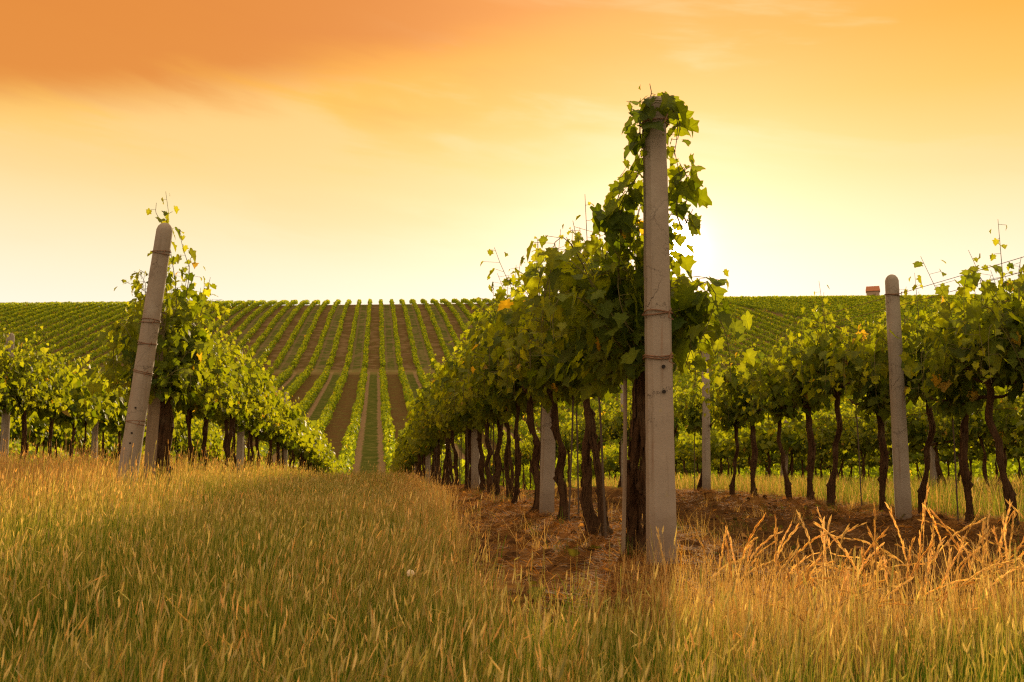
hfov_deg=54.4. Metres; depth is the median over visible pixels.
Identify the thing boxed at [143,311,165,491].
post
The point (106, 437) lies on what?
grapevine
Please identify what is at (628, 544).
soil weeds
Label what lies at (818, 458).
grapevine
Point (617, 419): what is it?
grapevine
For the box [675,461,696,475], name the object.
grapevine
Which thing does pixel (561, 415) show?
vine row
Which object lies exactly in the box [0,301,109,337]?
vine row
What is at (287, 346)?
vine row
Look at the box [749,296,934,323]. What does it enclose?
vine row
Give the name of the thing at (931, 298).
vine row
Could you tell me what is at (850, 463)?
grapevine
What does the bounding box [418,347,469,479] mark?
grapevine
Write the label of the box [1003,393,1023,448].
grapevine
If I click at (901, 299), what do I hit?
vine row
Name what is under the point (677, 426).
grapevine
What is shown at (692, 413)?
grapevine
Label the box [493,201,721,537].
grapevine
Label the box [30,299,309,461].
vine row
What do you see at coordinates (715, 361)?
vine row
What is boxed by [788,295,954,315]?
vine row
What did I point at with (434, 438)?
grapevine
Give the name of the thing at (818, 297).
vine row
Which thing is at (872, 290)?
hut
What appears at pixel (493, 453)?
vine stake
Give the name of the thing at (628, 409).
grapevine
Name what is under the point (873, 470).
vine row
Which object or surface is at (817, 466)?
grapevine
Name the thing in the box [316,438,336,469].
grapevine
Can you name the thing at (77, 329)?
vine row
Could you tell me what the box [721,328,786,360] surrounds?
vine row
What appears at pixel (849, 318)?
trellis wire
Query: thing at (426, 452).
grapevine
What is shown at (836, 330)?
vine row
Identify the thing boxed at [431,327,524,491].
grapevine
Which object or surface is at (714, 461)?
grapevine
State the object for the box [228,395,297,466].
grapevine
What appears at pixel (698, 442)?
grapevine
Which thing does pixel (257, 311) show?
vine row
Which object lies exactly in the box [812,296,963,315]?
vine row
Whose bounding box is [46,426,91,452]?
grapevine
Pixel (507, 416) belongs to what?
grapevine
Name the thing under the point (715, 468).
grapevine
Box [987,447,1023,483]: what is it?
grapevine
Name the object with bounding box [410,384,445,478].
grapevine
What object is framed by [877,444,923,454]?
grapevine
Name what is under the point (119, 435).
grapevine
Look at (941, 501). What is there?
lane grass
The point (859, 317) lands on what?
vine row
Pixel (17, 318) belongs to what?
vine row
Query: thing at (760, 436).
grapevine
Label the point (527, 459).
grapevine
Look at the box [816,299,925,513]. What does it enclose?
grapevine
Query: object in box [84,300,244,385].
vine row
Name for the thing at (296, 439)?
grapevine
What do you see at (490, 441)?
vine stake
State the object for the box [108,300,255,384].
vine row
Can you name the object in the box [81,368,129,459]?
grapevine
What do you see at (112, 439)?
grapevine
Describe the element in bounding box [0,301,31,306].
vine row
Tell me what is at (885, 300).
vine row
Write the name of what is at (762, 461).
grapevine
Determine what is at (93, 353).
vine row
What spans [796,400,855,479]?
grapevine
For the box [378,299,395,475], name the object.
vine row
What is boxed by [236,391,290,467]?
grapevine
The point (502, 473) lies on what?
grapevine
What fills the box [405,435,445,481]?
grapevine
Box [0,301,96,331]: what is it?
vine row
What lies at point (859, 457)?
vine stake
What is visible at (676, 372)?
vine row
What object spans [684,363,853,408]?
vine row
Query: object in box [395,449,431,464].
grapevine
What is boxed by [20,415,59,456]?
grapevine
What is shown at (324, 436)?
grapevine
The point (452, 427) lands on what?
grapevine
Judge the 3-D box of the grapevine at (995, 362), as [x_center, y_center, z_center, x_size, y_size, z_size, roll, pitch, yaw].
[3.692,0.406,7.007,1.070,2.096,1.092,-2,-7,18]
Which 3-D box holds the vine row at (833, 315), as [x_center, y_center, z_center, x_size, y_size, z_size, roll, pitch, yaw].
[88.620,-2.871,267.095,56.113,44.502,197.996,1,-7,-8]
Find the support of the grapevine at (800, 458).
on the ground at (370, 445)
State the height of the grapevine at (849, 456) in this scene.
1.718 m
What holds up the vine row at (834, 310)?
on the ground at (370, 445)
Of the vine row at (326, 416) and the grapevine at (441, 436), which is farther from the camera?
the vine row at (326, 416)
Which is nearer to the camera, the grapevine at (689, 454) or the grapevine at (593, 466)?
the grapevine at (689, 454)
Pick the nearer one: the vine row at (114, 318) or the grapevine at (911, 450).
the grapevine at (911, 450)
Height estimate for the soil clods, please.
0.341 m
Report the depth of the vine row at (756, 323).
251.04 m
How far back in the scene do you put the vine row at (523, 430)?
97.28 m
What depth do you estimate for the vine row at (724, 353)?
210.26 m
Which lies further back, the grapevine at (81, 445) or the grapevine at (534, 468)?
the grapevine at (81, 445)
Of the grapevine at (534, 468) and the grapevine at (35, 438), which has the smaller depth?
the grapevine at (534, 468)
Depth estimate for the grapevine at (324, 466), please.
36.33 m
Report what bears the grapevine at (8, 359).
on the ground at (370, 445)
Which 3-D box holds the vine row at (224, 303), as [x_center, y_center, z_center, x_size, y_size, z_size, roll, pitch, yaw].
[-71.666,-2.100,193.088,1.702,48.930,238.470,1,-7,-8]
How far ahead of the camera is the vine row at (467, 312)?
118.50 m
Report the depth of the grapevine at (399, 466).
37.09 m
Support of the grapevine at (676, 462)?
on the ground at (370, 445)
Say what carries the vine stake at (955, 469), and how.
on the ground at (370, 445)
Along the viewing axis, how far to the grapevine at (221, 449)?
33.44 m
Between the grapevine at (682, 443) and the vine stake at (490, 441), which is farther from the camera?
the grapevine at (682, 443)
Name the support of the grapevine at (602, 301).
on the ground at (370, 445)
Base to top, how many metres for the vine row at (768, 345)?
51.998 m
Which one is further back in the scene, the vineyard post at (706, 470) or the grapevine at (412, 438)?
the grapevine at (412, 438)
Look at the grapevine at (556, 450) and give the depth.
24.41 m
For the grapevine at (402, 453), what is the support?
on the ground at (370, 445)
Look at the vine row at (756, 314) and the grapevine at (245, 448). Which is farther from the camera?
the vine row at (756, 314)
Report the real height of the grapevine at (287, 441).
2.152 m
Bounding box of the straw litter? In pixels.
[403,485,1023,643]
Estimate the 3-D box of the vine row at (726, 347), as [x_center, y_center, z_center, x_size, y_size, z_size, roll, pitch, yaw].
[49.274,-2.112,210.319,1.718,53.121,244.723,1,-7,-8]
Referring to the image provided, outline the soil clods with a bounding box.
[439,487,1020,620]
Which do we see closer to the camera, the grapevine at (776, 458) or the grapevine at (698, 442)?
the grapevine at (698, 442)
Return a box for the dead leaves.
[436,485,1023,618]
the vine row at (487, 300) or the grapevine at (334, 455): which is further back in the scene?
the vine row at (487, 300)
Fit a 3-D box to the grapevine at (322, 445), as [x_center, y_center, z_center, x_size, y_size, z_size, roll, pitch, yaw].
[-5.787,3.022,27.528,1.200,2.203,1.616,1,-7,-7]
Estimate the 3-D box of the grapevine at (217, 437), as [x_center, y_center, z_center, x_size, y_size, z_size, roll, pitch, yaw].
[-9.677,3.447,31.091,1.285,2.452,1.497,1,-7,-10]
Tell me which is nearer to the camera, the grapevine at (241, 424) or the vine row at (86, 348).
the grapevine at (241, 424)
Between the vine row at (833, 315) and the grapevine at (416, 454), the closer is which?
the grapevine at (416, 454)
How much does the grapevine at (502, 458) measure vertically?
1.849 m
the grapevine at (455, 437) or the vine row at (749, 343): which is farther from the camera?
the vine row at (749, 343)
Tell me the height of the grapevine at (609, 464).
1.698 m
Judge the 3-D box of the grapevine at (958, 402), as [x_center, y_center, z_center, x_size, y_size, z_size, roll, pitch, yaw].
[3.496,0.574,7.807,0.816,1.931,1.019,-3,-7,23]
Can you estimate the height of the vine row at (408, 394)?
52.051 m
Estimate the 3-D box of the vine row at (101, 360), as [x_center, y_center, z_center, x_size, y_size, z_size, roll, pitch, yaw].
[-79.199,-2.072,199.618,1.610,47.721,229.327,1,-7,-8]
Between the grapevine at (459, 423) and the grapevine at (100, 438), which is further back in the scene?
the grapevine at (100, 438)
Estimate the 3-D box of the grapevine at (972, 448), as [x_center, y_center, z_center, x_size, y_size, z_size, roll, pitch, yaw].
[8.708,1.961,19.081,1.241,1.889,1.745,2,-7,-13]
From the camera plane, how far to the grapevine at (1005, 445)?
17.89 m
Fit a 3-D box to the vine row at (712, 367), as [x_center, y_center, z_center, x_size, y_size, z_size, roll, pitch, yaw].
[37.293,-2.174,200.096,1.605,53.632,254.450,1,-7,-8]
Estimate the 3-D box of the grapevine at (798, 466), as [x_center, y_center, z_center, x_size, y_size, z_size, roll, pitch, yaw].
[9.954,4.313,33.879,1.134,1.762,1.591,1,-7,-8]
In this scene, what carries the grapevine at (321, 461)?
on the ground at (370, 445)
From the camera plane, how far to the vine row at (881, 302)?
310.33 m
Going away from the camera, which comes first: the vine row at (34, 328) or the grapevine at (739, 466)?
the grapevine at (739, 466)
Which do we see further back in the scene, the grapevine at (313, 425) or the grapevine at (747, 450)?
the grapevine at (313, 425)
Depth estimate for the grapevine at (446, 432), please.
16.09 m
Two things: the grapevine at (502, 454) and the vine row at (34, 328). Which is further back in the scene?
the vine row at (34, 328)
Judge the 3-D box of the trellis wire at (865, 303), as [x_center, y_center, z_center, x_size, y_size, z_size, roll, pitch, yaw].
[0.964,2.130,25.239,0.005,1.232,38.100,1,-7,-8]
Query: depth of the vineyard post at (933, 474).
14.09 m
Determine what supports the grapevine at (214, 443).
on the ground at (370, 445)
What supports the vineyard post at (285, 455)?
on the ground at (370, 445)
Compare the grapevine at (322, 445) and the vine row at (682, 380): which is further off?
the vine row at (682, 380)
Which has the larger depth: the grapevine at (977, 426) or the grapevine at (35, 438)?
the grapevine at (35, 438)
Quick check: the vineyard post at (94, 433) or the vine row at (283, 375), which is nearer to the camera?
the vineyard post at (94, 433)
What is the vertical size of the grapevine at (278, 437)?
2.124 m
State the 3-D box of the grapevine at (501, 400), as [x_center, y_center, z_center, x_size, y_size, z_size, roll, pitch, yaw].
[-0.009,0.395,8.726,1.144,2.296,1.625,1,-7,-5]
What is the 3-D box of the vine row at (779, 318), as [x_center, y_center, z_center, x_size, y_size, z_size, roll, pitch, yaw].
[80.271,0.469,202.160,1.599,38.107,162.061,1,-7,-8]
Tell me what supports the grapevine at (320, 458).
on the ground at (370, 445)
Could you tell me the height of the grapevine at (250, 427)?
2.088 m
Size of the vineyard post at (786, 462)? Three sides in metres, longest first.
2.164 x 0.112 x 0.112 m
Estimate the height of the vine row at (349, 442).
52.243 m
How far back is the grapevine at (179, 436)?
26.19 m
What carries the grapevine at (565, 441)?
on the ground at (370, 445)
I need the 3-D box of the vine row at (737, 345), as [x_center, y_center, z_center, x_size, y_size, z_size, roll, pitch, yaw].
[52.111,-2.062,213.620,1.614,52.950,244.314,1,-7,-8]
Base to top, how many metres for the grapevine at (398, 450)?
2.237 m
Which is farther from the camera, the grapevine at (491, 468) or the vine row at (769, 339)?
the vine row at (769, 339)
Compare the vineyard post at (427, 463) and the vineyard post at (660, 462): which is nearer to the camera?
the vineyard post at (660, 462)
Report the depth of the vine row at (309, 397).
153.17 m
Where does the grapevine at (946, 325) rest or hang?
on the ground at (370, 445)
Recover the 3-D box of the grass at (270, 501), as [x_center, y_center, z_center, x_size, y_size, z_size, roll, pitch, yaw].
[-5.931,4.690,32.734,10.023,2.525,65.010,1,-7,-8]
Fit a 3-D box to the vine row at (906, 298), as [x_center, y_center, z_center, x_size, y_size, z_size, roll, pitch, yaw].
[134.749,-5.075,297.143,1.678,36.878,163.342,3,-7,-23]
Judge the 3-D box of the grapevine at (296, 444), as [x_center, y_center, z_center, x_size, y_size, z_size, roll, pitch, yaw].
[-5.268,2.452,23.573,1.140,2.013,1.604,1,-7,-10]
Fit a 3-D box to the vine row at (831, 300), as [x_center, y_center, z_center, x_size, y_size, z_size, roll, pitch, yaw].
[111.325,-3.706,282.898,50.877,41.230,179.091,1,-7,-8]
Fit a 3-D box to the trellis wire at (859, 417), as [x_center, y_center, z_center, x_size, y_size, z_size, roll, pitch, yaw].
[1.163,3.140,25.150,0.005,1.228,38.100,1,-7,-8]
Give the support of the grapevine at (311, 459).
on the ground at (370, 445)
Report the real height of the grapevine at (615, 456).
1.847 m
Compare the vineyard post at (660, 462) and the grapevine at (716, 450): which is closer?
the vineyard post at (660, 462)
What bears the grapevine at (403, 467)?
on the ground at (370, 445)
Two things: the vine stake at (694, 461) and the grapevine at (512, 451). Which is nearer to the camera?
the vine stake at (694, 461)
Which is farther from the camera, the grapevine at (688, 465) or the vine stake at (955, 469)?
the grapevine at (688, 465)
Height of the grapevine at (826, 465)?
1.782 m
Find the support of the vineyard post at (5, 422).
on the ground at (370, 445)
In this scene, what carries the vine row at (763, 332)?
on the ground at (370, 445)
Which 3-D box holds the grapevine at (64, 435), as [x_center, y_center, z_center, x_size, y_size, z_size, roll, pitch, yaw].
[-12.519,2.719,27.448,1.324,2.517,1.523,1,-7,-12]
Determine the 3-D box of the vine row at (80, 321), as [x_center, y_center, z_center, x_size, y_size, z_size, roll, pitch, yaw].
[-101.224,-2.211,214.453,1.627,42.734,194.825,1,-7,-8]
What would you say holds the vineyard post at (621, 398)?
on the ground at (370, 445)
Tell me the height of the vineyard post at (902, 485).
2.477 m
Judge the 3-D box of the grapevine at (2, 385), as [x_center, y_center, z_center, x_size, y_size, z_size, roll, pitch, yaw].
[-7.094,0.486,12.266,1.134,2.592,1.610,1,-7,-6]
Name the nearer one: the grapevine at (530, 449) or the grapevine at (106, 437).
the grapevine at (530, 449)
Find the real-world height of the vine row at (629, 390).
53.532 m
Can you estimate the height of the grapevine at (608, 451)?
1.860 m
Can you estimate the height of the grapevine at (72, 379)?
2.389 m
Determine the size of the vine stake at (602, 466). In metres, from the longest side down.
1.350 x 0.018 x 0.016 m
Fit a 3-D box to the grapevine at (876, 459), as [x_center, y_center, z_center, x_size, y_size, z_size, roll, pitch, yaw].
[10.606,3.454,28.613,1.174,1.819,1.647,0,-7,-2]
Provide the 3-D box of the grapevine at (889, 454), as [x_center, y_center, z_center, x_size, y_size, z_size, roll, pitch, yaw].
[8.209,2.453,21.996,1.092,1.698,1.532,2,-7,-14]
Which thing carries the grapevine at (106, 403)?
on the ground at (370, 445)
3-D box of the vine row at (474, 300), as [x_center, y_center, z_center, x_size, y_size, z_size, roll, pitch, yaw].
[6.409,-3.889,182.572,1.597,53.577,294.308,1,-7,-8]
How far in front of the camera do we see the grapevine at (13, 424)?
22.81 m
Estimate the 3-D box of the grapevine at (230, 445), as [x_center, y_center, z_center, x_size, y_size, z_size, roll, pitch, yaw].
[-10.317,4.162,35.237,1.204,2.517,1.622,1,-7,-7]
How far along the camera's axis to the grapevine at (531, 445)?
26.80 m
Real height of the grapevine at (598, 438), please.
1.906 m
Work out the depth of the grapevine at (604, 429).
18.94 m
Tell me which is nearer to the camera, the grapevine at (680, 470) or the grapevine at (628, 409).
the grapevine at (628, 409)
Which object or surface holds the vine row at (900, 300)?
on the ground at (370, 445)
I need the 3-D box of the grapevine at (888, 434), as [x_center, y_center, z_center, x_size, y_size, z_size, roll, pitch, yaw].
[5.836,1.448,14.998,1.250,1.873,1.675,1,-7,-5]
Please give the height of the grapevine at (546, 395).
2.203 m
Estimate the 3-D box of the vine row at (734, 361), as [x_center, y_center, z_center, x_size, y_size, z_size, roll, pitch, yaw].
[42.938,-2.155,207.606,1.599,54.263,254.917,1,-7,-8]
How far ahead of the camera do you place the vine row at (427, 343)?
200.51 m
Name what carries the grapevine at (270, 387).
on the ground at (370, 445)
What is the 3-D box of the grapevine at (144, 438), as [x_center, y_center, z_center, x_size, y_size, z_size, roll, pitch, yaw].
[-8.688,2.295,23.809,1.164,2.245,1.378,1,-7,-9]
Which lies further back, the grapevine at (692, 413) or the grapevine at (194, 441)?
the grapevine at (194, 441)
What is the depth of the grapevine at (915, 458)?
26.41 m
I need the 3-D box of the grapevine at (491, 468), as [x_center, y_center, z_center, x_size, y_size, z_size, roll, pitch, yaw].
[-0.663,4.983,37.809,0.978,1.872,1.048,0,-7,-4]
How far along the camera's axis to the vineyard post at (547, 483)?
7.49 m
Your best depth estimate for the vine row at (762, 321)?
259.65 m
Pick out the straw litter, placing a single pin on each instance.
(496, 520)
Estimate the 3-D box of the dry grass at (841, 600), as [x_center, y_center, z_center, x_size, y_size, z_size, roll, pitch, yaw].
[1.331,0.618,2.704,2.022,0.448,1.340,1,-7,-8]
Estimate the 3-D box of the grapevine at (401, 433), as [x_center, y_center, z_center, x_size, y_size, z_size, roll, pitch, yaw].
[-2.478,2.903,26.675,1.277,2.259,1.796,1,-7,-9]
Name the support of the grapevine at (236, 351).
on the ground at (370, 445)
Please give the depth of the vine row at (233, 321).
255.02 m
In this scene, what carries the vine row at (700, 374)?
on the ground at (370, 445)
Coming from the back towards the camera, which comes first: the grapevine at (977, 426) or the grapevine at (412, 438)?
the grapevine at (412, 438)
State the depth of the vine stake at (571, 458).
6.58 m
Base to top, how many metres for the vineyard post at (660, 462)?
2.504 m
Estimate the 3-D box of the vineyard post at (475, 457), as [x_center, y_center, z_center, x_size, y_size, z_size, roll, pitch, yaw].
[-0.459,1.093,12.634,0.112,2.404,0.112,0,-7,4]
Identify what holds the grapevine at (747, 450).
on the ground at (370, 445)
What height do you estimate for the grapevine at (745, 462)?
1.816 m
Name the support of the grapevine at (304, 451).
on the ground at (370, 445)
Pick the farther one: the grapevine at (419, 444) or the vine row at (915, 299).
the vine row at (915, 299)
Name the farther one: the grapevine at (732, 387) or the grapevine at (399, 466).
the grapevine at (399, 466)
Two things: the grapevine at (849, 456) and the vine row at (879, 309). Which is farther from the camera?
the vine row at (879, 309)
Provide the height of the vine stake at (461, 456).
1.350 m
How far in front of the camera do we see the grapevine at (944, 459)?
25.39 m
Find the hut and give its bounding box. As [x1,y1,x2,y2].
[866,286,879,295]
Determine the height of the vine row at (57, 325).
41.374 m
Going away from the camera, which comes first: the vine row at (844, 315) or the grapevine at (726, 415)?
the grapevine at (726, 415)
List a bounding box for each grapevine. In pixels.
[0,319,73,461]
[0,324,50,441]
[0,333,35,400]
[0,374,6,401]
[0,412,20,433]
[0,416,21,440]
[9,411,48,460]
[10,417,61,457]
[16,337,97,460]
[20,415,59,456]
[38,352,110,459]
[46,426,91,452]
[53,425,86,459]
[62,427,105,458]
[67,354,122,456]
[79,303,232,412]
[79,431,109,458]
[80,434,121,456]
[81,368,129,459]
[88,385,146,439]
[96,196,238,489]
[102,378,147,460]
[104,435,122,458]
[142,421,176,445]
[170,413,200,460]
[171,408,193,462]
[171,410,196,447]
[172,322,250,476]
[173,414,184,437]
[179,420,223,465]
[184,417,214,457]
[193,416,217,459]
[194,307,256,474]
[201,423,224,460]
[201,426,225,462]
[208,356,277,470]
[209,365,277,467]
[211,318,271,479]
[212,319,275,467]
[212,393,283,466]
[217,427,236,462]
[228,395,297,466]
[232,434,246,462]
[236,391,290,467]
[247,390,295,467]
[253,390,307,465]
[254,382,307,472]
[260,400,309,468]
[263,408,313,468]
[268,420,314,462]
[280,416,326,472]
[280,419,321,466]
[287,428,326,470]
[287,441,326,472]
[288,405,320,468]
[291,413,324,469]
[295,451,329,469]
[296,430,332,471]
[306,428,329,470]
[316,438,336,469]
[316,451,334,471]
[321,447,336,473]
[392,442,410,475]
[392,452,409,470]
[392,452,421,471]
[394,429,431,474]
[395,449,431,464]
[396,429,423,475]
[397,419,419,474]
[400,427,422,481]
[401,450,431,465]
[402,431,444,454]
[405,398,457,483]
[405,423,451,479]
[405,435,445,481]
[406,409,464,483]
[407,430,444,480]
[409,384,463,484]
[409,402,463,451]
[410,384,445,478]
[410,432,464,483]
[415,349,459,485]
[416,409,484,484]
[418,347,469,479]
[425,357,511,488]
[427,385,497,466]
[430,303,537,494]
[430,434,464,484]
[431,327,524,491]
[440,303,540,496]
[446,262,565,505]
[454,299,575,500]
[460,236,612,511]
[471,227,621,520]
[484,449,495,473]
[492,447,504,488]
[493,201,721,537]
[500,439,514,484]
[500,451,514,474]
[503,433,523,488]
[511,430,531,489]
[511,435,529,489]
[512,84,757,553]
[522,431,539,461]
[524,433,539,457]
[555,417,578,457]
[556,412,579,486]
[561,409,605,446]
[561,413,590,486]
[567,458,583,479]
[573,400,612,456]
[591,444,612,479]
[591,448,612,479]
[594,394,627,487]
[600,444,619,481]
[605,393,631,446]
[611,445,628,466]
[622,398,681,436]
[673,370,724,490]
[673,381,695,449]
[674,428,698,475]
[674,436,691,477]
[675,428,713,478]
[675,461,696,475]
[676,464,689,474]
[685,419,738,480]
[685,460,712,472]
[694,355,766,495]
[696,430,747,476]
[700,459,727,474]
[706,333,780,496]
[710,459,747,479]
[716,456,744,477]
[718,421,773,475]
[729,457,760,467]
[737,333,821,499]
[739,413,792,475]
[741,454,773,476]
[758,308,845,500]
[760,420,803,480]
[762,452,796,464]
[771,284,879,507]
[772,459,796,478]
[780,453,823,477]
[782,413,846,473]
[793,453,829,480]
[793,459,819,480]
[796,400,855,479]
[804,461,826,477]
[814,460,847,473]
[815,449,863,478]
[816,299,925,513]
[826,395,891,479]
[828,458,861,480]
[829,448,875,483]
[850,397,927,447]
[851,273,965,515]
[852,456,877,478]
[860,447,891,484]
[860,453,892,466]
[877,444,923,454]
[888,396,984,491]
[889,452,923,479]
[899,298,1007,524]
[902,223,1023,528]
[909,444,957,482]
[933,385,1023,488]
[938,447,991,480]
[938,449,968,480]
[948,442,995,486]
[954,264,1023,404]
[968,446,997,483]
[974,435,1018,488]
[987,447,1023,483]
[993,392,1023,446]
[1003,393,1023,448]
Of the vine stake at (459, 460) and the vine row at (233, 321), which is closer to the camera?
the vine stake at (459, 460)
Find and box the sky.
[0,0,1023,306]
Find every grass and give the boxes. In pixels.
[0,429,1023,681]
[0,455,1023,523]
[617,483,1023,681]
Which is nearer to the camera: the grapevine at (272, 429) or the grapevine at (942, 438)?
the grapevine at (942, 438)
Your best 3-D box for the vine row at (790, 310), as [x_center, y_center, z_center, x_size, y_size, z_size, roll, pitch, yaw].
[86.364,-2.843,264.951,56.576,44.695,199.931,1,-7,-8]
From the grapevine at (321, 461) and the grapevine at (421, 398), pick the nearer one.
the grapevine at (421, 398)
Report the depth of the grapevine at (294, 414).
20.29 m
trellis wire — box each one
[483,271,1023,450]
[506,257,1022,435]
[574,407,1023,450]
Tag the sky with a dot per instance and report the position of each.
(343, 150)
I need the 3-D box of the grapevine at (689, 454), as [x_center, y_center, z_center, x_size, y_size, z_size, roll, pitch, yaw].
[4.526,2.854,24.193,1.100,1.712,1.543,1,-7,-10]
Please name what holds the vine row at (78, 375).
on the ground at (370, 445)
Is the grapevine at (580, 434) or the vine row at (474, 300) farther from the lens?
the vine row at (474, 300)
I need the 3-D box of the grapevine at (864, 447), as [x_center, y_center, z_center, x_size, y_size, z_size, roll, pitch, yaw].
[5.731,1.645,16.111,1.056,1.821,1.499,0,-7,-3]
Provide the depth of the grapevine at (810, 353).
9.94 m
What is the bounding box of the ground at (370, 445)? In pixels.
[0,301,1023,681]
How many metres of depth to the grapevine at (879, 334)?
8.40 m
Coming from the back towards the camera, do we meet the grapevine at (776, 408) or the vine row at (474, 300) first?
the vine row at (474, 300)
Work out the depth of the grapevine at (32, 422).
24.34 m
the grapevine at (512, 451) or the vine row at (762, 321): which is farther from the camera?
the vine row at (762, 321)
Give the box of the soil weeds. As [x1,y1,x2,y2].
[438,479,1023,611]
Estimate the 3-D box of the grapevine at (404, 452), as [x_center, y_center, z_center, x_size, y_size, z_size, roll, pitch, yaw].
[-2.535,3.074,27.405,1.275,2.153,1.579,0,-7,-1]
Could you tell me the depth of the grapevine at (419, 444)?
22.46 m
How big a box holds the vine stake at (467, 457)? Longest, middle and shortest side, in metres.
1.350 x 0.020 x 0.016 m
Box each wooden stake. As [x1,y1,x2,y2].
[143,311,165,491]
[621,314,628,553]
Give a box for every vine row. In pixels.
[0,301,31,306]
[0,301,62,316]
[0,301,75,321]
[0,301,86,326]
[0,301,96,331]
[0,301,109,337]
[0,302,45,309]
[0,302,50,314]
[0,302,137,356]
[1,301,125,342]
[2,301,128,350]
[9,299,340,465]
[9,300,288,446]
[9,300,297,456]
[24,303,138,356]
[28,299,329,461]
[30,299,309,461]
[34,308,136,357]
[35,300,265,417]
[45,314,131,358]
[53,301,186,367]
[57,303,189,369]
[62,300,211,373]
[69,300,232,383]
[73,299,320,460]
[76,300,223,376]
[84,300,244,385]
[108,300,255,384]
[169,299,351,465]
[222,300,276,346]
[255,299,361,470]
[337,298,372,476]
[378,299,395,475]
[389,299,485,483]
[399,299,581,489]
[409,299,683,482]
[420,298,794,481]
[430,298,1017,483]
[439,298,1023,482]
[451,298,1023,485]
[461,298,1020,486]
[470,298,1007,484]
[482,298,1023,486]
[492,298,720,424]
[672,364,851,411]
[673,370,849,415]
[673,375,825,416]
[673,379,1012,459]
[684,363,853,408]
[693,351,863,402]
[695,346,922,404]
[696,336,925,405]
[709,296,910,330]
[710,299,903,335]
[710,365,863,406]
[711,298,886,329]
[716,307,1008,392]
[716,314,1020,400]
[718,314,1017,398]
[718,322,879,376]
[719,304,1005,390]
[719,334,782,363]
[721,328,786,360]
[723,343,1018,411]
[724,296,917,329]
[724,297,909,331]
[729,304,1006,385]
[730,296,938,329]
[732,296,938,328]
[735,296,936,326]
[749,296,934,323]
[753,308,843,342]
[754,295,917,316]
[754,296,914,319]
[774,295,928,315]
[776,295,957,318]
[783,314,885,352]
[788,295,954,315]
[811,295,953,310]
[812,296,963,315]
[814,295,952,312]
[815,323,913,355]
[833,295,952,309]
[842,295,956,307]
[848,295,961,306]
[850,295,962,307]
[872,295,962,303]
[881,295,963,302]
[882,295,967,303]
[900,295,966,301]
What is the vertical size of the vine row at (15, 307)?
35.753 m
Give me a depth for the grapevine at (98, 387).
9.22 m
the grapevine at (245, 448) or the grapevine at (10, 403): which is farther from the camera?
the grapevine at (245, 448)
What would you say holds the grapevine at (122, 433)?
on the ground at (370, 445)
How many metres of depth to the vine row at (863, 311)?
291.38 m
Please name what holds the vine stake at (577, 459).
on the ground at (370, 445)
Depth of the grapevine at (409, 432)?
20.79 m
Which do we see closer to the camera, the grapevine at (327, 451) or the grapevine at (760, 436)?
the grapevine at (760, 436)
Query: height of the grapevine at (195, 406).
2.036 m
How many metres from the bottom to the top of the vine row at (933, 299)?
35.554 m
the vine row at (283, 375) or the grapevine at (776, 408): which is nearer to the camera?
the grapevine at (776, 408)
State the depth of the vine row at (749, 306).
281.56 m
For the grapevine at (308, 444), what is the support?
on the ground at (370, 445)
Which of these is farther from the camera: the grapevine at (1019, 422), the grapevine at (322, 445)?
the grapevine at (322, 445)
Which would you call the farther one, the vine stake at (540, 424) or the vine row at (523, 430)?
the vine row at (523, 430)
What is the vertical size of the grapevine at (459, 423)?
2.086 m
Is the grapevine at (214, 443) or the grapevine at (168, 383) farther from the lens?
the grapevine at (214, 443)
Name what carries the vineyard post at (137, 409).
on the ground at (370, 445)
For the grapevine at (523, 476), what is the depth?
30.54 m
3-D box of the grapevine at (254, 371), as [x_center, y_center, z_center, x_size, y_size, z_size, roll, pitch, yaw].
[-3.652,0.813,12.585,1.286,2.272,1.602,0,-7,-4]
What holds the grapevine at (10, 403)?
on the ground at (370, 445)
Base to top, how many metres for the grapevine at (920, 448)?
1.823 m
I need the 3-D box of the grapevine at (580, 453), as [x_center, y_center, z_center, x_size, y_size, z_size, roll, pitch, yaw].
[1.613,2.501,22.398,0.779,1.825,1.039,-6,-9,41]
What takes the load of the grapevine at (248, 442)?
on the ground at (370, 445)
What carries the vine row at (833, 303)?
on the ground at (370, 445)
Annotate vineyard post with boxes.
[0,333,14,462]
[91,421,98,458]
[114,223,172,492]
[236,358,245,474]
[283,392,288,467]
[425,453,429,482]
[471,342,479,488]
[539,275,554,515]
[620,384,622,487]
[639,96,676,565]
[702,352,710,490]
[780,420,788,480]
[884,274,911,519]
[927,420,937,492]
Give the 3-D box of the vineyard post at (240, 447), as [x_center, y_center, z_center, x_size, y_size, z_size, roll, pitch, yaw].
[-4.153,1.411,15.258,0.102,2.354,0.102,-1,-7,7]
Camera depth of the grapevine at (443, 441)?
20.04 m
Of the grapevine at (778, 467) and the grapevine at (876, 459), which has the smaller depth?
the grapevine at (876, 459)
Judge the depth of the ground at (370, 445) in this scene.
9.27 m
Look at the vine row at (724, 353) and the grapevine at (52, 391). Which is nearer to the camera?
the grapevine at (52, 391)
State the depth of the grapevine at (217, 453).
32.27 m
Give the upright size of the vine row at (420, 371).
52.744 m
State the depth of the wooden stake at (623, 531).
4.76 m
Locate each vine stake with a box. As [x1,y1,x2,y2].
[459,431,460,483]
[460,432,461,485]
[466,426,468,488]
[489,423,491,469]
[492,423,493,493]
[540,404,541,461]
[568,396,573,523]
[575,406,579,512]
[598,397,606,539]
[694,434,694,489]
[855,405,861,505]
[952,417,958,520]
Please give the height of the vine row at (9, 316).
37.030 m
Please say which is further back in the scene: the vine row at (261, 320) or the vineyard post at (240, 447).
the vine row at (261, 320)
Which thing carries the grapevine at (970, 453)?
on the ground at (370, 445)

